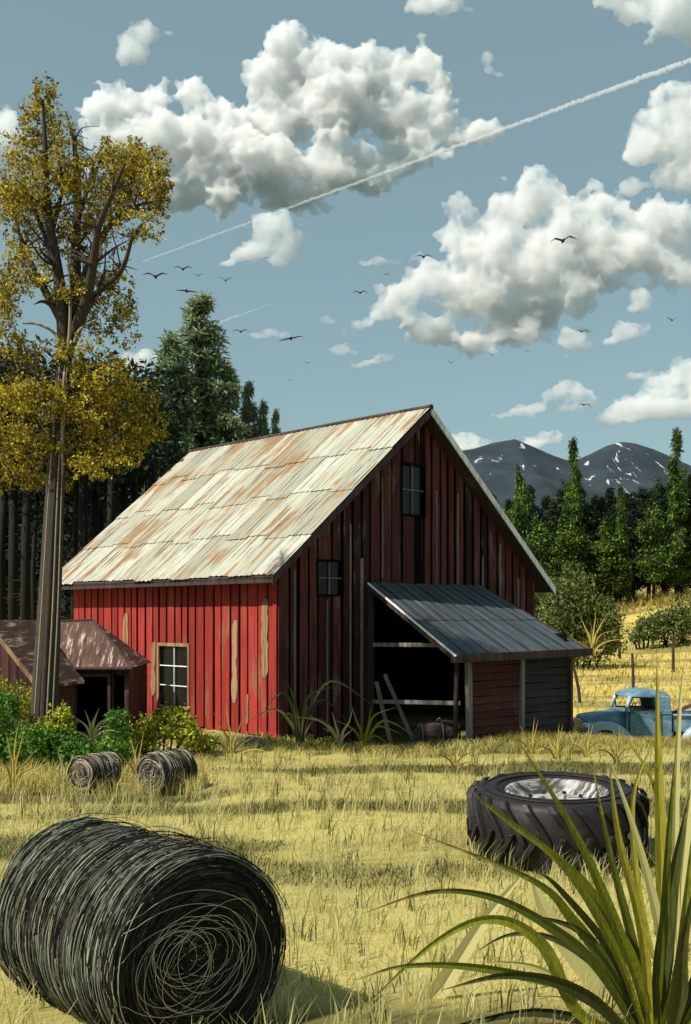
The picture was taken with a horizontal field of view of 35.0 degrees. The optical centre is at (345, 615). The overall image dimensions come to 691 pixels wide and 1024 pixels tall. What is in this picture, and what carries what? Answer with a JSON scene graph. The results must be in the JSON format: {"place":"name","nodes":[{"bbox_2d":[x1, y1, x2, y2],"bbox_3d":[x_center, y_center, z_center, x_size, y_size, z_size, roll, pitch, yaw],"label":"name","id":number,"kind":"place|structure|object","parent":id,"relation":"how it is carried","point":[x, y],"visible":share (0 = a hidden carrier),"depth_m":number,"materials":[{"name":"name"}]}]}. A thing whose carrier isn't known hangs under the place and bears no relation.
{"place":"outdoors","nodes":[
{"label":"outdoors","id":0,"kind":"place"},
{"bbox_2d":[0,751,220,798],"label":"meadow grass","id":1,"kind":"structure","parent":0,"point":[45,780],"depth_m":14.98,"materials":[{"name":"yellow plant"}]},
{"bbox_2d":[0,582,690,1023],"bbox_3d":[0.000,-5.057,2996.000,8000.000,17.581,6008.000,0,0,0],"label":"ground","id":2,"kind":"structure","parent":0,"point":[416,714],"depth_m":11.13,"materials":[{"name":"yellow plant"}]},
{"bbox_2d":[0,687,24,746],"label":"bush","id":3,"kind":"object","parent":2,"relation":"on","point":[12,706],"visible":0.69,"depth_m":17.09,"materials":[{"name":"green plant"}]},
{"bbox_2d":[0,669,31,740],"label":"bush","id":4,"kind":"object","parent":2,"relation":"on","point":[25,709],"visible":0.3,"depth_m":19.47,"materials":[{"name":"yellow plant"}]},
{"bbox_2d":[0,712,33,771],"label":"bush","id":5,"kind":"object","parent":2,"relation":"on","point":[4,754],"visible":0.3,"depth_m":16.64,"materials":[{"name":"green plant"}]},
{"bbox_2d":[0,476,39,616],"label":"spruce tree","id":6,"kind":"object","parent":2,"relation":"on","point":[20,525],"visible":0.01,"depth_m":43.11,"materials":[{"name":"green plant"}]},
{"bbox_2d":[0,334,42,577],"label":"pine tree","id":7,"kind":"object","parent":2,"relation":"on","point":[1,363],"visible":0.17,"depth_m":30.68,"materials":[{"name":"green plant"}]},
{"bbox_2d":[0,722,46,788],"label":"grass clump","id":8,"kind":"object","parent":2,"relation":"on","point":[14,770],"visible":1,"depth_m":14.58,"materials":[{"name":"yellow plant"}]},
{"bbox_2d":[0,359,50,619],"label":"pine tree","id":9,"kind":"object","parent":2,"relation":"on","point":[13,603],"visible":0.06,"depth_m":32.78,"materials":[{"name":"green plant"}]},
{"bbox_2d":[0,365,50,619],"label":"pine tree","id":10,"kind":"object","parent":2,"relation":"on","point":[3,531],"visible":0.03,"depth_m":32.95,"materials":[{"name":"green plant"}]},
{"bbox_2d":[6,482,45,619],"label":"spruce tree","id":11,"kind":"object","parent":2,"relation":"on","point":[19,532],"visible":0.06,"depth_m":43.26,"materials":[{"name":"green plant"}]},
{"bbox_2d":[6,417,69,618],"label":"spruce tree","id":12,"kind":"object","parent":2,"relation":"on","point":[38,548],"visible":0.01,"depth_m":43.83,"materials":[{"name":"green plant"}]},
{"bbox_2d":[7,413,73,620],"bbox_3d":[-9.871,-2.038,34.880,2.792,9.480,2.729,0,0,43],"label":"pine tree","id":13,"kind":"object","parent":2,"relation":"on","point":[36,506],"visible":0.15,"depth_m":34.69,"materials":[{"name":"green plant"}]},
{"bbox_2d":[0,341,82,619],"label":"pine tree","id":14,"kind":"object","parent":2,"relation":"on","point":[24,593],"visible":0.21,"depth_m":30.50,"materials":[{"name":"green plant"}]},
{"bbox_2d":[0,620,84,737],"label":"tool shed","id":15,"kind":"structure","parent":2,"relation":"on","point":[17,642],"depth_m":20.76,"materials":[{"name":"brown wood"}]},
{"bbox_2d":[6,716,84,772],"bbox_3d":[-4.458,2.001,16.597,1.226,0.984,1.233,0,0,0],"label":"bush","id":16,"kind":"object","parent":2,"relation":"on","point":[44,740],"visible":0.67,"depth_m":16.40,"materials":[{"name":"green plant"}]},
{"bbox_2d":[31,699,79,735],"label":"bush","id":17,"kind":"object","parent":2,"relation":"on","point":[66,721],"visible":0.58,"depth_m":16.98,"materials":[{"name":"yellow plant"}]},
{"bbox_2d":[44,749,77,784],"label":"grass clump","id":18,"kind":"object","parent":2,"relation":"on","point":[62,776],"visible":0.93,"depth_m":14.87,"materials":[{"name":"plant"}]},
{"bbox_2d":[7,412,127,619],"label":"spruce tree","id":19,"kind":"object","parent":2,"relation":"on","point":[66,598],"visible":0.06,"depth_m":41.09,"materials":[{"name":"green plant"}]},
{"bbox_2d":[31,365,120,618],"bbox_3d":[-8.155,-2.306,31.998,3.398,10.013,3.435,0,0,0],"label":"pine tree","id":20,"kind":"object","parent":2,"relation":"on","point":[75,503],"visible":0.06,"depth_m":32.05,"materials":[{"name":"green plant"}]},
{"bbox_2d":[35,351,128,552],"bbox_3d":[-7.643,-2.582,31.613,3.178,10.564,3.108,0,0,0],"label":"pine tree","id":21,"kind":"object","parent":2,"relation":"on","point":[83,536],"visible":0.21,"depth_m":31.20,"materials":[{"name":"green plant"}]},
{"bbox_2d":[0,71,174,754],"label":"cottonwood tree","id":22,"kind":"object","parent":2,"relation":"on","point":[73,304],"visible":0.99,"depth_m":17.40,"materials":[{"name":"yellow plant"}]},
{"bbox_2d":[67,752,122,790],"bbox_3d":[-3.455,2.142,15.119,0.520,0.502,0.637,0,0,32],"label":"round hay bale","id":23,"kind":"object","parent":2,"relation":"on","point":[97,765],"visible":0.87,"depth_m":14.94,"materials":[{"name":"grey plant"}]},
{"bbox_2d":[73,709,118,741],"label":"grass clump","id":24,"kind":"object","parent":2,"relation":"on","point":[91,733],"visible":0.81,"depth_m":17.84,"materials":[{"name":"plant"}]},
{"bbox_2d":[40,359,152,542],"bbox_3d":[-7.669,-2.529,33.079,3.569,10.459,3.024,0,0,-39],"label":"pine tree","id":25,"kind":"object","parent":2,"relation":"on","point":[94,520],"visible":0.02,"depth_m":32.75,"materials":[{"name":"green plant"}]},
{"bbox_2d":[58,730,137,767],"bbox_3d":[-3.806,2.124,16.775,1.201,0.785,1.120,0,0,0],"label":"bush","id":26,"kind":"object","parent":2,"relation":"on","point":[89,747],"visible":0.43,"depth_m":16.60,"materials":[{"name":"green plant"}]},
{"bbox_2d":[65,427,130,533],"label":"pine tree","id":27,"kind":"object","parent":2,"relation":"on","point":[102,513],"visible":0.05,"depth_m":34.95,"materials":[{"name":"green plant"}]},
{"bbox_2d":[60,619,151,734],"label":"hen house","id":28,"kind":"structure","parent":2,"relation":"on","point":[110,668],"depth_m":22.67,"materials":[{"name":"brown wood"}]},
{"bbox_2d":[67,343,165,527],"bbox_3d":[-6.604,-2.427,30.724,2.982,10.256,3.067,0,0,-15],"label":"pine tree","id":29,"kind":"object","parent":2,"relation":"on","point":[111,492],"visible":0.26,"depth_m":30.58,"materials":[{"name":"green plant"}]},
{"bbox_2d":[99,706,144,751],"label":"bush","id":30,"kind":"object","parent":2,"relation":"on","point":[118,721],"visible":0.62,"depth_m":18.65,"materials":[{"name":"green plant"}]},
{"bbox_2d":[119,732,143,779],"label":"grass clump","id":31,"kind":"object","parent":2,"relation":"on","point":[135,763],"visible":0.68,"depth_m":15.30,"materials":[{"name":"yellow plant"}]},
{"bbox_2d":[101,367,166,514],"bbox_3d":[-6.980,-2.452,33.526,3.368,10.308,3.274,0,0,0],"label":"pine tree","id":32,"kind":"object","parent":2,"relation":"on","point":[122,495],"visible":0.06,"depth_m":33.63,"materials":[{"name":"green plant"}]},
{"bbox_2d":[90,361,186,503],"bbox_3d":[-6.397,-2.513,33.417,2.849,10.430,3.094,0,0,20],"label":"pine tree","id":33,"kind":"object","parent":2,"relation":"on","point":[134,490],"visible":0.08,"depth_m":33.19,"materials":[{"name":"green plant"}]},
{"bbox_2d":[99,419,190,515],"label":"pine tree","id":34,"kind":"object","parent":2,"relation":"on","point":[117,508],"visible":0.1,"depth_m":34.42,"materials":[{"name":"green plant"}]},
{"bbox_2d":[0,813,294,1023],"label":"round hay bale","id":35,"kind":"object","parent":2,"relation":"on","point":[107,921],"visible":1,"depth_m":6.26,"materials":[{"name":"plant"}]},
{"bbox_2d":[128,378,174,497],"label":"conifer tree","id":36,"kind":"object","parent":2,"relation":"on","point":[166,464],"visible":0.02,"depth_m":39.86,"materials":[{"name":"green plant"}]},
{"bbox_2d":[102,348,219,489],"bbox_3d":[-5.425,-2.420,31.047,3.622,10.241,2.876,0,0,0],"label":"pine tree","id":37,"kind":"object","parent":2,"relation":"on","point":[170,399],"visible":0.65,"depth_m":30.94,"materials":[{"name":"green plant"}]},
{"bbox_2d":[122,702,203,757],"bbox_3d":[-3.127,1.968,18.484,1.431,1.007,1.092,0,0,30],"label":"bush","id":38,"kind":"object","parent":2,"relation":"on","point":[150,743],"visible":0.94,"depth_m":18.47,"materials":[{"name":"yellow plant"}]},
{"bbox_2d":[135,748,197,793],"bbox_3d":[-2.468,2.138,15.160,0.581,0.575,0.747,0,0,34],"label":"round hay bale","id":39,"kind":"object","parent":2,"relation":"on","point":[160,766],"visible":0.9,"depth_m":14.94,"materials":[{"name":"grey plant"}]},
{"bbox_2d":[150,329,200,479],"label":"conifer tree","id":40,"kind":"object","parent":2,"relation":"on","point":[169,347],"visible":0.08,"depth_m":40.77,"materials":[{"name":"green plant"}]},
{"bbox_2d":[173,727,220,754],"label":"bush","id":41,"kind":"object","parent":2,"relation":"on","point":[209,742],"visible":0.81,"depth_m":18.56,"materials":[{"name":"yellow plant"}]},
{"bbox_2d":[169,290,244,462],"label":"conifer tree","id":42,"kind":"object","parent":2,"relation":"on","point":[199,334],"visible":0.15,"depth_m":41.70,"materials":[{"name":"green plant"}]},
{"bbox_2d":[203,360,252,446],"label":"conifer tree","id":43,"kind":"object","parent":2,"relation":"on","point":[226,418],"visible":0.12,"depth_m":41.68,"materials":[{"name":"green plant"}]},
{"bbox_2d":[213,707,266,754],"bbox_3d":[-1.940,1.956,19.055,1.404,1.008,0.410,0,0,8],"label":"grass clump","id":44,"kind":"object","parent":2,"relation":"on","point":[230,744],"visible":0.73,"depth_m":19.01,"materials":[{"name":"yellow plant"}]},
{"bbox_2d":[238,378,258,437],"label":"conifer tree","id":45,"kind":"object","parent":2,"relation":"on","point":[249,410],"visible":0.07,"depth_m":42.90,"materials":[{"name":"green plant"}]},
{"bbox_2d":[239,736,261,746],"bbox_3d":[-1.743,2.366,20.310,0.488,0.260,0.343,0,0,0],"label":"rock","id":46,"kind":"object","parent":2,"relation":"on","point":[253,739],"visible":0.55,"depth_m":20.20,"materials":[{"name":"grey stone"}]},
{"bbox_2d":[255,397,273,436],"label":"conifer tree","id":47,"kind":"object","parent":2,"relation":"on","point":[262,426],"visible":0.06,"depth_m":42.90,"materials":[{"name":"green plant"}]},
{"bbox_2d":[270,408,280,433],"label":"conifer tree","id":48,"kind":"object","parent":2,"relation":"on","point":[275,420],"visible":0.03,"depth_m":42.95,"materials":[{"name":"green plant"}]},
{"bbox_2d":[260,735,292,746],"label":"bush","id":49,"kind":"object","parent":2,"relation":"on","point":[270,739],"visible":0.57,"depth_m":20.36,"materials":[{"name":"green plant"}]},
{"bbox_2d":[248,680,371,745],"bbox_3d":[-0.647,1.853,20.637,2.430,1.301,0.428,0,0,0],"label":"grass clump","id":50,"kind":"object","parent":2,"relation":"on","point":[300,727],"visible":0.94,"depth_m":20.59,"materials":[{"name":"green plant"}]},
{"bbox_2d":[302,734,343,747],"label":"bush","id":51,"kind":"object","parent":2,"relation":"on","point":[326,739],"visible":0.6,"depth_m":20.20,"materials":[{"name":"green plant"}]},
{"bbox_2d":[298,709,352,748],"bbox_3d":[-0.390,2.138,20.283,1.112,0.813,0.426,0,0,0],"label":"grass clump","id":52,"kind":"object","parent":2,"relation":"on","point":[332,731],"visible":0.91,"depth_m":20.23,"materials":[{"name":"plant"}]},
{"bbox_2d":[62,404,592,743],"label":"barn","id":53,"kind":"structure","parent":2,"relation":"on","point":[254,577],"depth_m":23.79,"materials":[{"name":"red paint"}]},
{"bbox_2d":[157,643,189,709],"bbox_3d":[-3.769,1.330,24.103,0.095,1.440,1.240,0,0,-43],"label":"window","id":54,"kind":"structure","parent":53,"relation":"in","point":[175,657],"depth_m":24.13,"materials":[{"name":"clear glass"}]},
{"bbox_2d":[316,559,343,596],"bbox_3d":[-0.335,-0.765,22.458,0.750,0.750,0.095,0,0,-43],"label":"window","id":55,"kind":"structure","parent":53,"relation":"in","point":[328,578],"depth_m":22.47,"materials":[{"name":"black glass"}]},
{"bbox_2d":[401,462,425,517],"bbox_3d":[1.473,-2.760,24.163,0.800,1.180,0.095,0,0,-43],"label":"window","id":56,"kind":"structure","parent":53,"relation":"in","point":[411,476],"depth_m":24.20,"materials":[{"name":"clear glass"}]},
{"bbox_2d":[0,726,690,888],"bbox_3d":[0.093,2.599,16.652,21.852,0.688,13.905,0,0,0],"label":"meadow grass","id":57,"kind":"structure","parent":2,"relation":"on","point":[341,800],"depth_m":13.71,"materials":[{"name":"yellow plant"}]},
{"bbox_2d":[337,705,413,748],"bbox_3d":[0.598,2.112,20.368,1.540,0.947,0.416,0,0,-5],"label":"grass clump","id":58,"kind":"object","parent":2,"relation":"on","point":[367,738],"visible":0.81,"depth_m":20.40,"materials":[{"name":"green plant"}]},
{"bbox_2d":[374,681,392,743],"bbox_3d":[0.801,2.054,23.030,0.465,1.327,0.091,0,0,41],"label":"leaning plank","id":59,"kind":"object","parent":2,"relation":"on","point":[382,708],"visible":0.78,"depth_m":23.01,"materials":[{"name":"grey wood"}]},
{"bbox_2d":[383,673,415,742],"bbox_3d":[1.137,1.971,23.038,0.720,1.492,0.071,0,0,15],"label":"leaning plank","id":60,"kind":"object","parent":2,"relation":"on","point":[398,706],"visible":0.84,"depth_m":23.02,"materials":[{"name":"grey wood"}]},
{"bbox_2d":[413,718,460,745],"bbox_3d":[1.874,2.465,22.669,0.900,0.698,0.698,0,0,-10],"label":"old barrel","id":61,"kind":"object","parent":2,"relation":"on","point":[436,731],"visible":0.72,"depth_m":22.45,"materials":[{"name":"brown wood"}]},
{"bbox_2d":[193,729,690,759],"bbox_3d":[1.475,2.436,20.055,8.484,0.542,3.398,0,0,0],"label":"meadow grass","id":62,"kind":"structure","parent":2,"relation":"on","point":[416,748],"depth_m":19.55,"materials":[{"name":"yellow plant"}]},
{"bbox_2d":[437,733,481,770],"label":"grass clump","id":63,"kind":"object","parent":2,"relation":"on","point":[455,762],"visible":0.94,"depth_m":17.02,"materials":[{"name":"yellow plant"}]},
{"bbox_2d":[500,462,534,545],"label":"young tree","id":64,"kind":"object","parent":2,"relation":"on","point":[522,504],"visible":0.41,"depth_m":88.81,"materials":[{"name":"green plant"}]},
{"bbox_2d":[351,732,690,1023],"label":"tall grass plant","id":65,"kind":"object","parent":2,"relation":"on","point":[612,953],"depth_m":6.09,"materials":[{"name":"green plant"}]},
{"bbox_2d":[513,717,551,752],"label":"grass clump","id":66,"kind":"object","parent":2,"relation":"on","point":[531,746],"visible":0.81,"depth_m":18.85,"materials":[{"name":"yellow plant"}]},
{"bbox_2d":[522,484,542,537],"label":"conifer tree","id":67,"kind":"object","parent":2,"relation":"on","point":[533,490],"visible":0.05,"depth_m":101.29,"materials":[{"name":"green plant"}]},
{"bbox_2d":[526,505,545,607],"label":"conifer tree","id":68,"kind":"object","parent":2,"relation":"on","point":[537,509],"visible":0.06,"depth_m":92.17,"materials":[{"name":"green plant"}]},
{"bbox_2d":[524,511,563,618],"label":"young tree","id":69,"kind":"object","parent":2,"relation":"on","point":[538,538],"visible":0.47,"depth_m":85.63,"materials":[{"name":"green plant"}]},
{"bbox_2d":[424,753,670,1001],"bbox_3d":[1.248,1.683,6.909,1.606,1.653,0.136,0,0,4],"label":"tall grass plant","id":70,"kind":"object","parent":2,"relation":"on","point":[466,946],"depth_m":6.90,"materials":[{"name":"plant"}]},
{"bbox_2d":[535,500,562,615],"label":"conifer tree","id":71,"kind":"object","parent":2,"relation":"on","point":[554,522],"visible":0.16,"depth_m":89.66,"materials":[{"name":"green plant"}]},
{"bbox_2d":[540,494,559,534],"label":"conifer tree","id":72,"kind":"object","parent":2,"relation":"on","point":[544,503],"visible":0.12,"depth_m":101.04,"materials":[{"name":"green plant"}]},
{"bbox_2d":[534,726,580,759],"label":"grass clump","id":73,"kind":"object","parent":2,"relation":"on","point":[555,754],"visible":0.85,"depth_m":18.16,"materials":[{"name":"yellow plant"}]},
{"bbox_2d":[466,771,649,875],"bbox_3d":[2.114,2.053,10.979,1.803,0.702,1.805,-2,3,-17],"label":"tractor tyre","id":74,"kind":"object","parent":2,"relation":"on","point":[524,800],"visible":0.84,"depth_m":10.38,"materials":[{"name":"rubber"}]},
{"bbox_2d":[552,479,566,518],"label":"conifer tree","id":75,"kind":"object","parent":2,"relation":"on","point":[559,495],"visible":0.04,"depth_m":103.96,"materials":[{"name":"green plant"}]},
{"bbox_2d":[535,508,602,593],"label":"young tree","id":76,"kind":"object","parent":2,"relation":"on","point":[567,537],"visible":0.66,"depth_m":85.56,"materials":[{"name":"green plant"}]},
{"bbox_2d":[558,436,589,608],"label":"young tree","id":77,"kind":"object","parent":2,"relation":"on","point":[572,502],"visible":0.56,"depth_m":87.77,"materials":[{"name":"green plant"}]},
{"bbox_2d":[573,661,581,702],"bbox_3d":[8.296,2.556,39.250,0.404,1.864,0.123,0,0,0],"label":"fence post","id":78,"kind":"object","parent":2,"relation":"on","point":[577,685],"visible":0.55,"depth_m":39.21,"materials":[{"name":"brown wood"}]},
{"bbox_2d":[535,562,628,669],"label":"shrub","id":79,"kind":"object","parent":2,"relation":"on","point":[568,615],"visible":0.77,"depth_m":49.41,"materials":[{"name":"green plant"}]},
{"bbox_2d":[548,502,627,608],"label":"broadleaf tree","id":80,"kind":"object","parent":2,"relation":"on","point":[589,521],"visible":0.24,"depth_m":88.47,"materials":[{"name":"green plant"}]},
{"bbox_2d":[564,721,613,757],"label":"grass clump","id":81,"kind":"object","parent":2,"relation":"on","point":[586,750],"visible":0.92,"depth_m":18.40,"materials":[{"name":"yellow plant"}]},
{"bbox_2d":[568,613,620,657],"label":"grass clump","id":82,"kind":"object","parent":2,"relation":"on","point":[592,640],"visible":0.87,"depth_m":45.10,"materials":[{"name":"yellow plant"}]},
{"bbox_2d":[587,495,624,598],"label":"conifer tree","id":83,"kind":"object","parent":2,"relation":"on","point":[600,506],"visible":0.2,"depth_m":89.66,"materials":[{"name":"green plant"}]},
{"bbox_2d":[530,486,686,581],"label":"trees","id":84,"kind":"object","parent":2,"relation":"on","point":[634,494],"visible":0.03,"depth_m":109.45,"materials":[{"name":"green plant"}]},
{"bbox_2d":[573,512,645,602],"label":"young tree","id":85,"kind":"object","parent":2,"relation":"on","point":[611,540],"visible":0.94,"depth_m":86.76,"materials":[{"name":"green plant"}]},
{"bbox_2d":[603,486,617,526],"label":"conifer tree","id":86,"kind":"object","parent":2,"relation":"on","point":[609,497],"visible":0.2,"depth_m":106.38,"materials":[{"name":"green plant"}]},
{"bbox_2d":[539,589,690,713],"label":"slope grass","id":87,"kind":"structure","parent":2,"relation":"on","point":[614,665],"depth_m":47.16,"materials":[{"name":"yellow plant"}]},
{"bbox_2d":[596,729,638,764],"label":"grass clump","id":88,"kind":"object","parent":2,"relation":"on","point":[616,758],"visible":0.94,"depth_m":17.62,"materials":[{"name":"yellow plant"}]},
{"bbox_2d":[611,484,634,606],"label":"young tree","id":89,"kind":"object","parent":2,"relation":"on","point":[620,517],"visible":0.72,"depth_m":87.85,"materials":[{"name":"green plant"}]},
{"bbox_2d":[573,688,690,738],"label":"pickup truck","id":90,"kind":"object","parent":2,"relation":"on","point":[628,719],"visible":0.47,"depth_m":28.79,"materials":[{"name":"blue paint"}]},
{"bbox_2d":[623,497,647,603],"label":"conifer tree","id":91,"kind":"object","parent":2,"relation":"on","point":[632,506],"visible":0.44,"depth_m":89.85,"materials":[{"name":"green plant"}]},
{"bbox_2d":[634,486,652,563],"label":"conifer tree","id":92,"kind":"object","parent":2,"relation":"on","point":[642,496],"visible":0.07,"depth_m":105.23,"materials":[{"name":"green plant"}]},
{"bbox_2d":[597,584,690,613],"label":"slope grass","id":93,"kind":"structure","parent":2,"relation":"on","point":[660,598],"depth_m":87.07,"materials":[{"name":"yellow plant"}]},
{"bbox_2d":[624,613,666,648],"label":"shrub","id":94,"kind":"object","parent":2,"relation":"on","point":[640,630],"visible":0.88,"depth_m":60.63,"materials":[{"name":"green plant"}]},
{"bbox_2d":[615,502,688,604],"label":"young tree","id":95,"kind":"object","parent":2,"relation":"on","point":[658,558],"visible":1,"depth_m":86.53,"materials":[{"name":"green plant"}]},
{"bbox_2d":[615,498,688,602],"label":"broadleaf tree","id":96,"kind":"object","parent":2,"relation":"on","point":[646,506],"visible":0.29,"depth_m":88.96,"materials":[{"name":"green plant"}]},
{"bbox_2d":[649,476,662,507],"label":"conifer tree","id":97,"kind":"object","parent":2,"relation":"on","point":[655,489],"visible":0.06,"depth_m":104.00,"materials":[{"name":"green plant"}]},
{"bbox_2d":[622,659,690,958],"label":"tall grass plant","id":98,"kind":"object","parent":2,"relation":"on","point":[660,813],"depth_m":7.62,"materials":[{"name":"green grass blades"}]},
{"bbox_2d":[651,484,670,592],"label":"conifer tree","id":99,"kind":"object","parent":2,"relation":"on","point":[663,505],"visible":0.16,"depth_m":91.97,"materials":[{"name":"green plant"}]},
{"bbox_2d":[642,604,682,646],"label":"shrub","id":100,"kind":"object","parent":2,"relation":"on","point":[665,616],"visible":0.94,"depth_m":60.48,"materials":[{"name":"green plant"}]},
{"bbox_2d":[656,479,690,596],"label":"conifer tree","id":101,"kind":"object","parent":2,"relation":"on","point":[665,586],"visible":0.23,"depth_m":89.64,"materials":[{"name":"green plant"}]},
{"bbox_2d":[662,426,690,600],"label":"young tree","id":102,"kind":"object","parent":2,"relation":"on","point":[677,493],"visible":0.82,"depth_m":88.75,"materials":[{"name":"green plant"}]},
{"bbox_2d":[662,595,690,645],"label":"shrub","id":103,"kind":"object","parent":2,"relation":"on","point":[685,616],"visible":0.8,"depth_m":60.38,"materials":[{"name":"green plant"}]},
{"bbox_2d":[0,0,690,505],"label":"sky","id":104,"kind":"structure","parent":0,"point":[317,149],"materials":[{"name":"blue"}]},
{"bbox_2d":[462,439,690,511],"bbox_3d":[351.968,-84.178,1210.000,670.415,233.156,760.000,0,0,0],"label":"mountains","id":105,"kind":"structure","parent":0,"point":[631,467],"depth_m":1171.21,"materials":[{"name":"grey stone"}]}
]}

